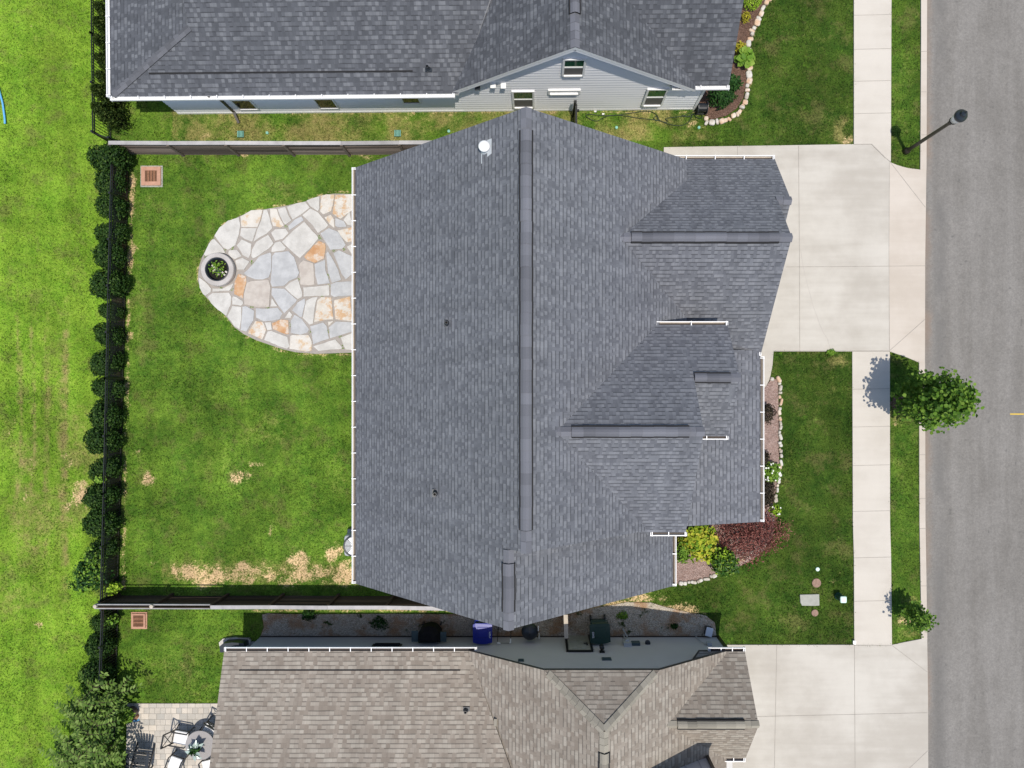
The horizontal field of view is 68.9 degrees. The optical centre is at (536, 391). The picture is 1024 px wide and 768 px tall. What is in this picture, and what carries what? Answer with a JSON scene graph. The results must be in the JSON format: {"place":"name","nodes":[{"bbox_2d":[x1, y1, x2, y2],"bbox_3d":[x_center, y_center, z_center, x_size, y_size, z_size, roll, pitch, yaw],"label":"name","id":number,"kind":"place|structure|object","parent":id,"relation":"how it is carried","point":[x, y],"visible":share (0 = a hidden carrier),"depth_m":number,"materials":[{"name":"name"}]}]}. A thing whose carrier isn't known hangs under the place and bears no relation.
{"place":"outdoors","nodes":[
{"label":"outdoors","id":0,"kind":"place"},
{"bbox_2d":[0,0,106,767],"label":"field grass","id":1,"kind":"structure","parent":0,"point":[23,342],"depth_m":27.98,"materials":[{"name":"plant"}]},
{"bbox_2d":[126,703,216,767],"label":"paver patio","id":2,"kind":"structure","parent":0,"point":[151,726],"depth_m":27.97,"materials":[{"name":"stone"}]},
{"bbox_2d":[119,706,137,723],"bbox_3d":[-15.133,11.973,27.659,0.567,0.623,0.596,27,90,0],"label":"planter","id":3,"kind":"object","parent":2,"relation":"on","point":[126,716],"visible":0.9,"depth_m":27.49,"materials":[{"name":"green plant"}]},
{"bbox_2d":[124,742,155,767],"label":"slatted chair","id":4,"kind":"object","parent":2,"relation":"on","point":[146,761],"visible":0.99,"depth_m":27.60,"materials":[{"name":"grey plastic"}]},
{"bbox_2d":[164,749,188,767],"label":"patio chair","id":5,"kind":"object","parent":2,"relation":"on","point":[175,761],"visible":0.97,"depth_m":27.50,"materials":[{"name":"white fabric"}]},
{"bbox_2d":[160,724,194,748],"bbox_3d":[-13.229,12.746,27.480,0.733,0.986,0.545,11,90,0],"label":"patio chair","id":6,"kind":"object","parent":2,"relation":"on","point":[180,736],"visible":0.93,"depth_m":27.50,"materials":[{"name":"white fabric"}]},
{"bbox_2d":[185,727,212,759],"bbox_3d":[-12.308,12.923,27.611,1.070,0.722,1.070,0,90,0],"label":"round table","id":7,"kind":"object","parent":2,"relation":"on","point":[203,737],"visible":0.67,"depth_m":27.25,"materials":[{"name":"white metal"}]},
{"bbox_2d":[185,741,202,760],"bbox_3d":[-12.293,12.914,26.986,0.697,0.529,0.611,26,90,0],"label":"table planter","id":8,"kind":"object","parent":7,"relation":"on","point":[194,749],"visible":1,"depth_m":26.87,"materials":[{"name":"green plant"}]},
{"bbox_2d":[200,715,214,736],"bbox_3d":[-12.026,12.438,27.480,0.545,0.986,0.733,30,90,0],"label":"patio chair","id":9,"kind":"object","parent":2,"relation":"on","point":[209,726],"visible":0.51,"depth_m":27.50,"materials":[{"name":"metal"}]},
{"bbox_2d":[0,0,920,767],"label":"lawn","id":10,"kind":"structure","parent":0,"point":[204,526],"depth_m":28.01,"materials":[{"name":"plant"}]},
{"bbox_2d":[37,724,86,767],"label":"sumac tree","id":11,"kind":"object","parent":10,"relation":"on","point":[56,761],"visible":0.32,"depth_m":26.76,"materials":[{"name":"green plant"}]},
{"bbox_2d":[47,722,108,767],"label":"sumac tree","id":12,"kind":"object","parent":10,"relation":"on","point":[68,749],"visible":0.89,"depth_m":26.15,"materials":[{"name":"green plant"}]},
{"bbox_2d":[53,679,119,734],"bbox_3d":[-16.139,11.098,27.114,1.800,1.888,2.063,43,90,0],"label":"sumac tree","id":13,"kind":"object","parent":10,"relation":"on","point":[79,703],"visible":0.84,"depth_m":26.46,"materials":[{"name":"green plant"}]},
{"bbox_2d":[64,557,115,594],"bbox_3d":[-16.383,6.754,27.359,1.782,1.391,1.404,0,90,0],"label":"wild shrub","id":14,"kind":"object","parent":10,"relation":"on","point":[83,572],"visible":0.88,"depth_m":27.05,"materials":[{"name":"green plant"}]},
{"bbox_2d":[58,686,125,751],"bbox_3d":[-15.774,11.595,27.073,2.098,1.971,2.183,44,90,0],"label":"sumac tree","id":15,"kind":"object","parent":10,"relation":"on","point":[97,723],"visible":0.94,"depth_m":26.43,"materials":[{"name":"green plant"}]},
{"bbox_2d":[91,33,105,54],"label":"cypress shrub","id":16,"kind":"object","parent":10,"relation":"on","point":[99,40],"visible":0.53,"depth_m":26.54,"materials":[{"name":"green plant"}]},
{"bbox_2d":[69,733,127,767],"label":"sumac tree","id":17,"kind":"object","parent":10,"relation":"on","point":[110,754],"visible":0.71,"depth_m":26.41,"materials":[{"name":"green plant"}]},
{"bbox_2d":[92,15,105,35],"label":"cypress shrub","id":18,"kind":"object","parent":10,"relation":"on","point":[99,22],"visible":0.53,"depth_m":26.54,"materials":[{"name":"green plant"}]},
{"bbox_2d":[93,1,105,18],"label":"cypress shrub","id":19,"kind":"object","parent":10,"relation":"on","point":[100,7],"visible":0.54,"depth_m":26.67,"materials":[{"name":"green plant"}]},
{"bbox_2d":[93,51,105,71],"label":"cypress shrub","id":20,"kind":"object","parent":10,"relation":"on","point":[100,58],"visible":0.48,"depth_m":26.59,"materials":[{"name":"green plant"}]},
{"bbox_2d":[94,69,105,84],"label":"cypress shrub","id":21,"kind":"object","parent":10,"relation":"on","point":[100,75],"visible":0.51,"depth_m":26.67,"materials":[{"name":"green plant"}]},
{"bbox_2d":[89,0,110,137],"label":"iron fence","id":22,"kind":"object","parent":10,"relation":"on","point":[93,79],"visible":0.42,"depth_m":26.86,"materials":[{"name":"black metal"}]},
{"bbox_2d":[83,544,117,564],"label":"wild shrub","id":23,"kind":"object","parent":10,"relation":"on","point":[89,553],"visible":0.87,"depth_m":26.85,"materials":[{"name":"green plant"}]},
{"bbox_2d":[96,609,118,767],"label":"iron fence","id":24,"kind":"object","parent":10,"relation":"on","point":[100,647],"visible":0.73,"depth_m":27.13,"materials":[{"name":"black metal"}]},
{"bbox_2d":[77,670,143,720],"bbox_3d":[-15.440,11.098,27.319,2.350,1.480,2.144,0,90,0],"label":"sumac tree","id":25,"kind":"object","parent":10,"relation":"on","point":[121,688],"visible":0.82,"depth_m":26.96,"materials":[{"name":"green plant"}]},
{"bbox_2d":[90,83,131,112],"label":"cypress shrub","id":26,"kind":"object","parent":10,"relation":"on","point":[98,90],"visible":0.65,"depth_m":26.77,"materials":[{"name":"green plant"}]},
{"bbox_2d":[90,100,134,133],"bbox_3d":[-15.558,-10.075,27.070,1.051,1.966,1.025,-12,90,0],"label":"cypress shrub","id":27,"kind":"object","parent":10,"relation":"on","point":[106,112],"visible":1,"depth_m":27.04,"materials":[{"name":"green plant"}]},
{"bbox_2d":[98,145,128,602],"bbox_3d":[-15.486,-0.646,27.365,0.083,1.270,16.414,1,90,0],"label":"iron fence","id":28,"kind":"object","parent":10,"relation":"on","point":[107,332],"visible":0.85,"depth_m":27.13,"materials":[{"name":"black metal"}]},
{"bbox_2d":[103,579,123,595],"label":"weed plant","id":29,"kind":"object","parent":10,"relation":"on","point":[113,588],"visible":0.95,"depth_m":27.34,"materials":[{"name":"green plant"}]},
{"bbox_2d":[106,171,126,696],"bbox_3d":[-15.816,1.321,28.040,0.510,0.120,20.228,1,90,0],"label":"mulch bed","id":30,"kind":"object","parent":10,"relation":"on","point":[114,486],"visible":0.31,"depth_m":27.98,"materials":[{"name":"brown wood"}]},
{"bbox_2d":[78,658,117,690],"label":"hedge shrub","id":31,"kind":"object","parent":30,"relation":"on","point":[91,669],"visible":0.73,"depth_m":27.10,"materials":[{"name":"green plant"}]},
{"bbox_2d":[82,630,116,660],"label":"hedge shrub","id":32,"kind":"object","parent":30,"relation":"on","point":[92,644],"visible":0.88,"depth_m":27.15,"materials":[{"name":"green plant"}]},
{"bbox_2d":[80,506,121,537],"bbox_3d":[-15.921,4.742,27.306,1.187,1.507,1.363,-40,90,0],"label":"hedge shrub","id":33,"kind":"object","parent":30,"relation":"on","point":[92,522],"visible":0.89,"depth_m":26.97,"materials":[{"name":"green plant"}]},
{"bbox_2d":[81,480,121,511],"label":"hedge shrub","id":34,"kind":"object","parent":30,"relation":"on","point":[93,496],"visible":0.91,"depth_m":26.95,"materials":[{"name":"green plant"}]},
{"bbox_2d":[89,609,116,633],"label":"hedge shrub","id":35,"kind":"object","parent":30,"relation":"on","point":[96,621],"visible":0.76,"depth_m":27.25,"materials":[{"name":"green plant"}]},
{"bbox_2d":[82,426,124,454],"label":"hedge shrub","id":36,"kind":"object","parent":30,"relation":"on","point":[93,438],"visible":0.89,"depth_m":26.98,"materials":[{"name":"green plant"}]},
{"bbox_2d":[90,536,118,557],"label":"hedge shrub","id":37,"kind":"object","parent":30,"relation":"on","point":[112,549],"visible":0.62,"depth_m":27.31,"materials":[{"name":"green plant"}]},
{"bbox_2d":[86,398,124,432],"bbox_3d":[-15.792,0.860,27.358,1.106,1.393,1.406,-7,90,0],"label":"hedge shrub","id":38,"kind":"object","parent":30,"relation":"on","point":[96,417],"visible":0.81,"depth_m":27.06,"materials":[{"name":"green plant"}]},
{"bbox_2d":[88,454,122,483],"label":"hedge shrub","id":39,"kind":"object","parent":30,"relation":"on","point":[113,467],"visible":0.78,"depth_m":27.10,"materials":[{"name":"green plant"}]},
{"bbox_2d":[89,348,124,377],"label":"hedge shrub","id":40,"kind":"object","parent":30,"relation":"on","point":[97,364],"visible":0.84,"depth_m":27.20,"materials":[{"name":"green plant"}]},
{"bbox_2d":[90,377,125,399],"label":"hedge shrub","id":41,"kind":"object","parent":30,"relation":"on","point":[98,388],"visible":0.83,"depth_m":27.27,"materials":[{"name":"green plant"}]},
{"bbox_2d":[90,237,127,271],"bbox_3d":[-15.664,-5.044,27.388,1.128,1.327,1.388,-1,90,0],"label":"hedge shrub","id":42,"kind":"object","parent":30,"relation":"on","point":[100,253],"visible":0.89,"depth_m":27.09,"materials":[{"name":"green plant"}]},
{"bbox_2d":[92,322,125,348],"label":"hedge shrub","id":43,"kind":"object","parent":30,"relation":"on","point":[100,334],"visible":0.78,"depth_m":27.23,"materials":[{"name":"green plant"}]},
{"bbox_2d":[84,142,134,172],"bbox_3d":[-15.549,-8.522,27.271,1.346,1.591,1.134,-1,90,0],"label":"hedge shrub","id":44,"kind":"object","parent":30,"relation":"on","point":[100,157],"visible":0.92,"depth_m":26.81,"materials":[{"name":"green plant"}]},
{"bbox_2d":[89,268,130,300],"bbox_3d":[-15.671,-3.923,27.328,1.432,1.458,1.198,-14,90,0],"label":"hedge shrub","id":45,"kind":"object","parent":30,"relation":"on","point":[98,286],"visible":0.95,"depth_m":27.03,"materials":[{"name":"green plant"}]},
{"bbox_2d":[93,166,127,196],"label":"hedge shrub","id":46,"kind":"object","parent":30,"relation":"on","point":[102,185],"visible":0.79,"depth_m":27.13,"materials":[{"name":"green plant"}]},
{"bbox_2d":[92,221,129,243],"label":"hedge shrub","id":47,"kind":"object","parent":30,"relation":"on","point":[122,232],"visible":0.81,"depth_m":27.24,"materials":[{"name":"green plant"}]},
{"bbox_2d":[97,302,124,321],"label":"hedge shrub","id":48,"kind":"object","parent":30,"relation":"on","point":[102,308],"visible":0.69,"depth_m":27.41,"materials":[{"name":"green plant"}]},
{"bbox_2d":[94,193,129,221],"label":"hedge shrub","id":49,"kind":"object","parent":30,"relation":"on","point":[103,201],"visible":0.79,"depth_m":27.17,"materials":[{"name":"green plant"}]},
{"bbox_2d":[131,612,147,628],"bbox_3d":[-14.915,8.577,27.992,0.600,0.155,0.631,0,90,0],"label":"storm drain","id":50,"kind":"object","parent":10,"relation":"on","point":[140,619],"visible":1,"depth_m":27.96,"materials":[{"name":"concrete"}]},
{"bbox_2d":[140,166,162,186],"bbox_3d":[-14.446,-8.092,27.992,0.831,0.155,0.800,0,90,0],"label":"storm drain","id":51,"kind":"object","parent":10,"relation":"on","point":[156,180],"visible":1,"depth_m":27.93,"materials":[{"name":"concrete"}]},
{"bbox_2d":[219,637,250,651],"bbox_3d":[-11.301,9.405,27.740,1.180,0.520,0.430,0,90,0],"label":"window well","id":52,"kind":"object","parent":10,"relation":"on","point":[235,642],"visible":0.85,"depth_m":27.65,"materials":[{"name":"metal"}]},
{"bbox_2d":[93,593,444,610],"bbox_3d":[-8.633,7.641,27.195,14.179,1.610,0.184,0,90,0],"label":"wood fence","id":53,"kind":"object","parent":10,"relation":"on","point":[227,601],"visible":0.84,"depth_m":27.01,"materials":[{"name":"wood"}]},
{"bbox_2d":[108,140,431,156],"bbox_3d":[-9.315,-8.923,27.353,12.159,1.294,0.177,0,90,0],"label":"wood fence","id":54,"kind":"object","parent":10,"relation":"on","point":[239,148],"visible":0.84,"depth_m":27.19,"materials":[{"name":"wood"}]},
{"bbox_2d":[198,194,351,353],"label":"flagstone patio","id":55,"kind":"structure","parent":10,"relation":"on","point":[289,287],"depth_m":27.94,"materials":[{"name":"beige stone"}]},
{"bbox_2d":[201,253,235,286],"bbox_3d":[-11.877,-4.561,27.820,1.240,0.300,1.240,0,90,0],"label":"planter","id":56,"kind":"object","parent":55,"relation":"on","point":[218,269],"visible":1,"depth_m":27.71,"materials":[{"name":"white concrete"}]},
{"bbox_2d":[343,529,351,555],"bbox_3d":[-6.631,5.600,27.547,0.920,0.945,0.920,0,90,0],"label":"air conditioner","id":57,"kind":"object","parent":10,"relation":"on","point":[347,545],"visible":0.24,"depth_m":27.09,"materials":[{"name":"metal"}]},
{"bbox_2d":[105,0,743,123],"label":"house","id":58,"kind":"structure","parent":10,"relation":"on","point":[234,57],"depth_m":24.96,"materials":[{"name":"grey"}]},
{"bbox_2d":[229,100,259,109],"bbox_3d":[-10.618,-10.470,26.705,0.736,1.750,0.100,-1,90,0],"label":"window","id":59,"kind":"structure","parent":58,"relation":"in","point":[240,104],"depth_m":27.09,"materials":[{"name":"glass"}]},
{"bbox_2d":[312,99,338,108],"bbox_3d":[-7.647,-10.497,26.676,0.722,1.750,0.100,-1,90,0],"label":"window","id":60,"kind":"structure","parent":58,"relation":"in","point":[321,103],"depth_m":27.07,"materials":[{"name":"glass"}]},
{"bbox_2d":[401,98,420,103],"bbox_3d":[-4.526,-10.525,26.587,0.669,1.100,0.100,-1,90,0],"label":"window","id":61,"kind":"structure","parent":58,"relation":"in","point":[417,100],"depth_m":26.94,"materials":[{"name":"glass"}]},
{"bbox_2d":[511,90,534,108],"bbox_3d":[-0.476,-10.524,26.811,0.803,1.499,0.130,-1,90,0],"label":"window","id":62,"kind":"structure","parent":58,"relation":"in","point":[520,98],"depth_m":26.74,"materials":[{"name":"white paint"}]},
{"bbox_2d":[548,89,580,95],"bbox_3d":[0.971,-10.537,26.158,1.130,0.342,0.130,-1,90,0],"label":"window","id":63,"kind":"structure","parent":58,"relation":"in","point":[552,92],"depth_m":26.21,"materials":[{"name":"white paint"}]},
{"bbox_2d":[562,58,586,76],"bbox_3d":[1.208,-10.539,24.197,0.751,1.236,0.130,-1,90,0],"label":"window","id":64,"kind":"structure","parent":58,"relation":"in","point":[571,67],"depth_m":24.17,"materials":[{"name":"white paint"}]},
{"bbox_2d":[641,88,668,106],"bbox_3d":[4.244,-10.567,26.730,0.758,1.490,0.130,-1,90,0],"label":"window","id":65,"kind":"structure","parent":58,"relation":"in","point":[654,97],"depth_m":26.70,"materials":[{"name":"white paint"}]},
{"bbox_2d":[351,107,792,630],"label":"house","id":66,"kind":"structure","parent":10,"relation":"on","point":[559,328],"depth_m":22.32,"materials":[{"name":"grey"}]},
{"bbox_2d":[572,100,578,123],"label":"iron gate","id":67,"kind":"structure","parent":10,"relation":"on","point":[574,112],"depth_m":26.86,"materials":[{"name":"black metal"}]},
{"bbox_2d":[586,111,702,125],"bbox_3d":[4.034,-10.262,27.933,4.398,0.047,0.595,0,90,0],"label":"garden hose","id":68,"kind":"object","parent":10,"relation":"on","point":[648,119],"visible":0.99,"depth_m":27.92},
{"bbox_2d":[676,379,778,583],"bbox_3d":[6.777,3.331,28.027,4.631,0.145,7.708,0,90,0],"label":"mulch bed","id":69,"kind":"object","parent":10,"relation":"on","point":[690,570],"visible":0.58,"depth_m":27.95,"materials":[{"name":"gravel"}]},
{"bbox_2d":[676,536,689,563],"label":"lily plant","id":70,"kind":"object","parent":69,"relation":"on","point":[683,553],"visible":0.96,"depth_m":27.52,"materials":[{"name":"green plant"}]},
{"bbox_2d":[677,525,718,564],"bbox_3d":[5.954,5.534,27.501,1.377,1.107,1.568,28,90,0],"label":"golden shrub","id":71,"kind":"object","parent":69,"relation":"on","point":[698,546],"visible":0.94,"depth_m":27.23,"materials":[{"name":"yellow plant"}]},
{"bbox_2d":[706,545,739,577],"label":"laurel shrub","id":72,"kind":"object","parent":69,"relation":"on","point":[724,556],"visible":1,"depth_m":27.06,"materials":[{"name":"green plant"}]},
{"bbox_2d":[713,502,794,570],"bbox_3d":[7.909,5.323,27.380,3.222,1.346,2.565,0,90,0],"label":"red maple tree","id":73,"kind":"object","parent":69,"relation":"on","point":[750,531],"visible":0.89,"depth_m":27.26,"materials":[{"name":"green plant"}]},
{"bbox_2d":[764,479,775,498],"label":"grass clump","id":74,"kind":"object","parent":69,"relation":"on","point":[773,489],"visible":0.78,"depth_m":27.57,"materials":[{"name":"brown plant"}]},
{"bbox_2d":[764,488,775,508],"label":"grass clump","id":75,"kind":"object","parent":69,"relation":"on","point":[769,501],"visible":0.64,"depth_m":27.55,"materials":[{"name":"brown plant"}]},
{"bbox_2d":[764,403,776,424],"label":"grass clump","id":76,"kind":"object","parent":69,"relation":"on","point":[768,418],"visible":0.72,"depth_m":27.58,"materials":[{"name":"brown plant"}]},
{"bbox_2d":[764,462,781,482],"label":"hydrangea shrub","id":77,"kind":"object","parent":69,"relation":"on","point":[772,471],"visible":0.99,"depth_m":27.49,"materials":[{"name":"green plant"}]},
{"bbox_2d":[699,0,764,118],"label":"mulch bed","id":78,"kind":"object","parent":10,"relation":"on","point":[744,32],"visible":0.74,"depth_m":27.95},
{"bbox_2d":[695,101,708,114],"bbox_3d":[6.154,-10.569,27.730,0.430,0.540,0.480,0,90,0],"label":"hose reel","id":79,"kind":"object","parent":78,"relation":"on","point":[701,107],"visible":0.88,"depth_m":27.58,"materials":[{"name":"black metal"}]},
{"bbox_2d":[706,86,737,109],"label":"evergreen shrub","id":80,"kind":"object","parent":78,"relation":"on","point":[722,95],"visible":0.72,"depth_m":27.47,"materials":[{"name":"green plant"}]},
{"bbox_2d":[729,74,743,92],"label":"evergreen shrub","id":81,"kind":"object","parent":78,"relation":"on","point":[735,80],"visible":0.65,"depth_m":27.38,"materials":[{"name":"green plant"}]},
{"bbox_2d":[734,45,754,67],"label":"leafy plant","id":82,"kind":"object","parent":78,"relation":"on","point":[746,57],"visible":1,"depth_m":27.50,"materials":[{"name":"green plant"}]},
{"bbox_2d":[743,0,762,10],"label":"boxwood shrub","id":83,"kind":"object","parent":78,"relation":"on","point":[757,3],"visible":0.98,"depth_m":27.58,"materials":[{"name":"green plant"}]},
{"bbox_2d":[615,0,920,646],"bbox_3d":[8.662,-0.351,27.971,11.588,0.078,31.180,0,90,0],"label":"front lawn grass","id":84,"kind":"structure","parent":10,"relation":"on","point":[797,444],"depth_m":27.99,"materials":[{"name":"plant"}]},
{"bbox_2d":[799,594,818,605],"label":"utility slab","id":85,"kind":"structure","parent":10,"relation":"on","point":[809,599],"depth_m":27.94,"materials":[{"name":"concrete"}]},
{"bbox_2d":[834,592,846,602],"bbox_3d":[11.323,7.662,27.758,0.280,0.585,0.276,0,90,0],"label":"utility pedestal","id":86,"kind":"object","parent":10,"relation":"on","point":[840,597],"visible":1,"depth_m":27.51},
{"bbox_2d":[897,600,938,637],"bbox_3d":[13.683,8.129,26.996,1.171,2.110,1.244,20,90,0],"label":"sapling tree","id":87,"kind":"object","parent":10,"relation":"on","point":[917,616],"visible":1,"depth_m":26.62,"materials":[{"name":"green plant"}]},
{"bbox_2d":[902,109,967,154],"bbox_3d":[13.869,-9.031,26.025,0.424,4.050,0.421,0,90,0],"label":"street lamp","id":88,"kind":"object","parent":10,"relation":"on","point":[959,115],"visible":1,"depth_m":25.09,"materials":[{"name":"black metal"}]},
{"bbox_2d":[890,367,984,434],"bbox_3d":[13.679,0.288,25.754,2.315,4.593,2.263,26,90,0],"label":"maple tree","id":89,"kind":"object","parent":10,"relation":"on","point":[930,400],"visible":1,"depth_m":24.86,"materials":[{"name":"green plant"}]},
{"bbox_2d":[209,629,759,767],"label":"house","id":90,"kind":"structure","parent":0,"point":[582,701],"depth_m":24.84,"materials":[{"name":"beige"}]},
{"bbox_2d":[371,643,401,646],"bbox_3d":[-5.400,9.165,26.525,1.052,1.050,0.130,0,90,0],"label":"window","id":91,"kind":"structure","parent":90,"relation":"in","point":[376,644],"depth_m":26.92,"materials":[{"name":"black glass"}]},
{"bbox_2d":[567,635,590,649],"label":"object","id":92,"kind":"structure","parent":90,"relation":"in","point":[575,642],"depth_m":27.19,"materials":[{"name":"concrete"}]},
{"bbox_2d":[260,602,715,636],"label":"gravel path","id":93,"kind":"structure","parent":0,"point":[647,619],"depth_m":27.97,"materials":[{"name":"gravel"}]},
{"bbox_2d":[301,610,318,621],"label":"weed plant","id":94,"kind":"object","parent":93,"relation":"on","point":[308,616],"visible":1,"depth_m":27.83,"materials":[{"name":"green plant"}]},
{"bbox_2d":[368,615,389,630],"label":"weed plant","id":95,"kind":"object","parent":93,"relation":"on","point":[382,621],"visible":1,"depth_m":27.78,"materials":[{"name":"green plant"}]},
{"bbox_2d":[411,621,445,642],"bbox_3d":[-3.917,8.805,27.430,1.270,1.140,0.609,0,90,0],"label":"covered grill","id":96,"kind":"object","parent":93,"relation":"on","point":[431,631],"visible":1,"depth_m":27.04,"materials":[{"name":"black fabric"}]},
{"bbox_2d":[473,620,491,643],"bbox_3d":[-1.954,8.686,27.448,0.700,1.105,0.868,0,90,0],"label":"wheeled bin","id":97,"kind":"object","parent":93,"relation":"on","point":[482,632],"visible":0.75,"depth_m":26.94,"materials":[{"name":"blue plastic"}]},
{"bbox_2d":[521,622,538,639],"bbox_3d":[-0.239,8.780,27.482,0.635,1.044,0.642,0,90,0],"label":"kettle grill","id":98,"kind":"object","parent":93,"relation":"on","point":[529,631],"visible":0.92,"depth_m":27.10,"materials":[{"name":"black metal"}]},
{"bbox_2d":[564,614,568,638],"bbox_3d":[1.061,8.399,27.341,0.163,1.323,0.943,-2,90,0],"label":"wood fence","id":99,"kind":"object","parent":93,"relation":"on","point":[566,635],"visible":0.65,"depth_m":26.68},
{"bbox_2d":[589,614,610,643],"bbox_3d":[2.292,8.694,27.448,0.740,1.105,0.848,-3,90,0],"label":"wheeled bin","id":100,"kind":"object","parent":93,"relation":"on","point":[599,631],"visible":0.98,"depth_m":26.94,"materials":[{"name":"green plastic"}]},
{"bbox_2d":[664,144,889,387],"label":"driveway","id":101,"kind":"structure","parent":0,"point":[833,291],"depth_m":27.97,"materials":[{"name":"concrete"}]},
{"bbox_2d":[727,639,927,767],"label":"driveway","id":102,"kind":"structure","parent":0,"point":[838,706],"depth_m":27.98,"materials":[{"name":"concrete"}]},
{"bbox_2d":[852,0,891,644],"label":"sidewalk","id":103,"kind":"structure","parent":0,"point":[872,597],"depth_m":27.97,"materials":[{"name":"concrete"}]},
{"bbox_2d":[889,162,925,361],"bbox_3d":[13.922,-4.754,28.112,1.417,0.276,7.754,0,90,0],"label":"driveway apron","id":104,"kind":"object","parent":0,"point":[907,225],"visible":1,"depth_m":27.98,"materials":[{"name":"concrete"}]},
{"bbox_2d":[925,0,1023,767],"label":"road","id":105,"kind":"structure","parent":0,"point":[974,330],"depth_m":28.10,"materials":[{"name":"asphalt"}]},
{"bbox_2d":[918,362,926,638],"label":"curb","id":106,"kind":"structure","parent":105,"relation":"on","point":[922,549],"depth_m":27.97,"materials":[{"name":"concrete"}]},
{"bbox_2d":[920,0,926,169],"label":"curb","id":107,"kind":"structure","parent":105,"relation":"on","point":[923,82],"depth_m":27.97,"materials":[{"name":"concrete"}]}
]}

